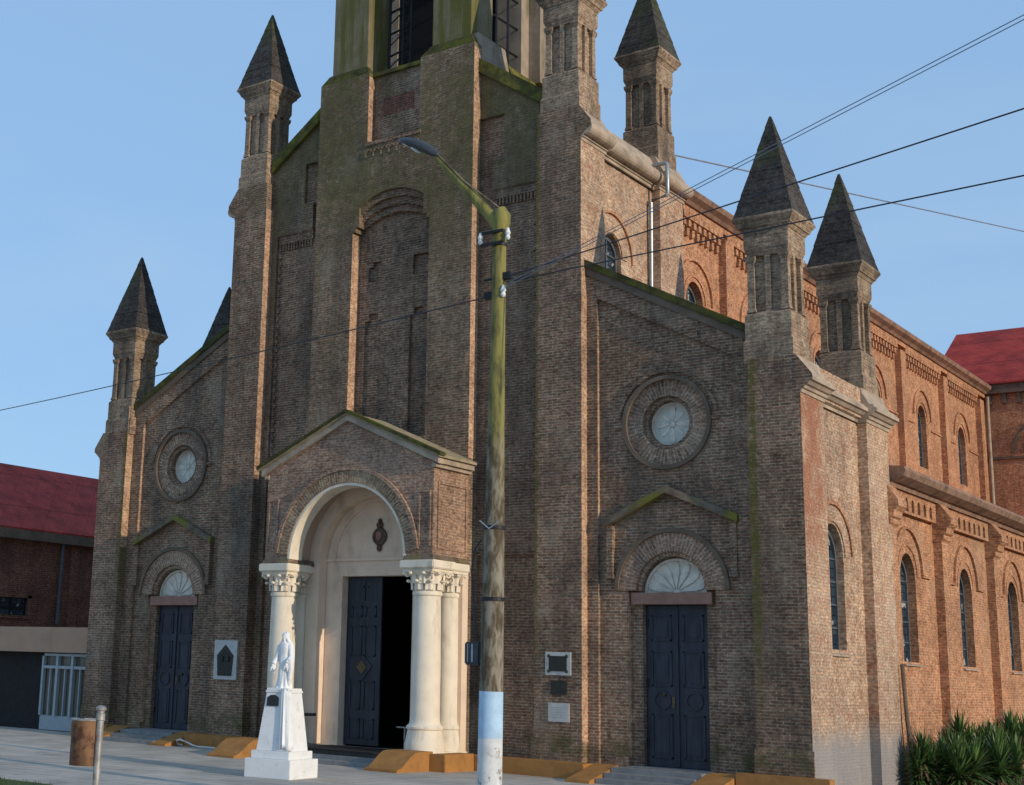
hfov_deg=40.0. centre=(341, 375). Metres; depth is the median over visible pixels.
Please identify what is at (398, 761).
cheek wall
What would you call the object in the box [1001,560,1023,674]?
window
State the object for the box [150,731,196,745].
cheek wall
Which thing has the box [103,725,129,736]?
cheek wall
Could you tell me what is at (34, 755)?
plaza pavement
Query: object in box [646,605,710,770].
door
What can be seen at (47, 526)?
parish wing
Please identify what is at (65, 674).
glazed door
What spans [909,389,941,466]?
window
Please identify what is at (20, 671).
shutter door
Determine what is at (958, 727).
yucca
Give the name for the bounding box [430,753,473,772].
planter wall
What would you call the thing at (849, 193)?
overhead cable
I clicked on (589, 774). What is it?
cheek wall
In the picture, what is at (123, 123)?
sky
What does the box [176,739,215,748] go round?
hose
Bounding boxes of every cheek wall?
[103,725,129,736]
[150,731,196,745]
[206,737,257,758]
[364,749,432,772]
[565,763,617,783]
[691,772,735,784]
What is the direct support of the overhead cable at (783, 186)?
attached to the street lamp
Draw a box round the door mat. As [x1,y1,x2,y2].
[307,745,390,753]
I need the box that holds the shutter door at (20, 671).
[0,651,48,729]
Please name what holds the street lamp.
on the plaza pavement
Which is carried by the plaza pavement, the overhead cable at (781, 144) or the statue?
the statue
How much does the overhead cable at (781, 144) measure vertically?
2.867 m
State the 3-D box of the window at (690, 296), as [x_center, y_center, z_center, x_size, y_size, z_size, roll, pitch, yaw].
[8.900,-1.565,35.291,0.320,2.850,2.080,-8,-15,38]
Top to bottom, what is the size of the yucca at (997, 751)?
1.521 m
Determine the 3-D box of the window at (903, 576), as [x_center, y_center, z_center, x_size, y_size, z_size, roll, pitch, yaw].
[12.726,4.978,31.384,0.340,3.120,3.220,-8,-15,38]
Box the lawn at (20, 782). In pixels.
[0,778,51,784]
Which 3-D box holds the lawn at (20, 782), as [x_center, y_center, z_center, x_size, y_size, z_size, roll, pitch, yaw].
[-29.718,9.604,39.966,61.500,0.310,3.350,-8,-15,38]
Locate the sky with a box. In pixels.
[0,0,1023,478]
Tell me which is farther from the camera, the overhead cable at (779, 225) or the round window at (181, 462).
the round window at (181, 462)
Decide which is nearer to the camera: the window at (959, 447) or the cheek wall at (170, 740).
the cheek wall at (170, 740)
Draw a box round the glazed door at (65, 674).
[38,653,85,731]
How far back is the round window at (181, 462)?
37.57 m
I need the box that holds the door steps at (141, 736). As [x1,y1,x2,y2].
[103,729,177,744]
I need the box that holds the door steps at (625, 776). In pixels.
[595,767,706,784]
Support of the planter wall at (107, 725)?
on the plaza pavement
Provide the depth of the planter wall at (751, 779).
25.32 m
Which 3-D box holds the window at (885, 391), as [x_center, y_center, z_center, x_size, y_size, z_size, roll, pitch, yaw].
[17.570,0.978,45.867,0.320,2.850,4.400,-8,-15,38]
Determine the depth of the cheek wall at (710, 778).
25.81 m
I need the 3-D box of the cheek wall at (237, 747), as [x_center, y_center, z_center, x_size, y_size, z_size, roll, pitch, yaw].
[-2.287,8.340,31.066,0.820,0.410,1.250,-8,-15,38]
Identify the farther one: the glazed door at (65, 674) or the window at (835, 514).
the glazed door at (65, 674)
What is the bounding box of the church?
[80,0,1023,784]
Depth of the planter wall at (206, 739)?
33.93 m
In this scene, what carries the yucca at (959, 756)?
on the planting bed
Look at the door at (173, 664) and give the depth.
36.49 m
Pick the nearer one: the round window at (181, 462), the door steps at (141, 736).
the door steps at (141, 736)
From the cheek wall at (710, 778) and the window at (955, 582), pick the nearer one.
the cheek wall at (710, 778)
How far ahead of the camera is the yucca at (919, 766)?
28.70 m
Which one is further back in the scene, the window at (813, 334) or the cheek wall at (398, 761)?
the window at (813, 334)
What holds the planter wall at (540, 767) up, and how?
on the plaza pavement
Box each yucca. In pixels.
[898,728,948,784]
[924,730,1007,784]
[931,709,993,784]
[955,729,1023,784]
[973,719,1023,774]
[980,707,1023,782]
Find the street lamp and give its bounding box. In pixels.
[398,137,513,784]
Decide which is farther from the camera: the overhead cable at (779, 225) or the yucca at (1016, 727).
the yucca at (1016, 727)
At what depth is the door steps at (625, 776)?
26.50 m
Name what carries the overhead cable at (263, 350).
attached to the street lamp
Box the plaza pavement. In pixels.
[0,726,605,784]
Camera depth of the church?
32.09 m
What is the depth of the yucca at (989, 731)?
30.37 m
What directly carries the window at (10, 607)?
in the parish wing
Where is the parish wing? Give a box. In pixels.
[0,463,98,731]
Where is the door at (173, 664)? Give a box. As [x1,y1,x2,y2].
[153,606,193,730]
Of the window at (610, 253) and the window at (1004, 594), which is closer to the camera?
the window at (610, 253)
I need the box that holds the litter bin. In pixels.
[69,705,106,784]
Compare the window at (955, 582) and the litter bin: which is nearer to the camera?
the litter bin
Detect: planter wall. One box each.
[70,722,111,735]
[184,733,251,746]
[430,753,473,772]
[474,754,593,778]
[735,773,834,784]
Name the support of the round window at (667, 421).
in the church
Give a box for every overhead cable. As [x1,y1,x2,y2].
[0,298,482,410]
[506,14,1023,286]
[507,175,1023,281]
[511,108,1023,275]
[674,154,1023,231]
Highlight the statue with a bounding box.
[244,631,317,779]
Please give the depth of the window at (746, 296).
37.59 m
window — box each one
[0,592,31,618]
[150,424,212,501]
[605,210,633,271]
[615,368,719,469]
[684,258,713,307]
[739,294,747,321]
[809,331,820,365]
[827,500,853,656]
[875,363,898,414]
[897,526,931,666]
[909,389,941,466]
[950,545,984,670]
[951,412,978,484]
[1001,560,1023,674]

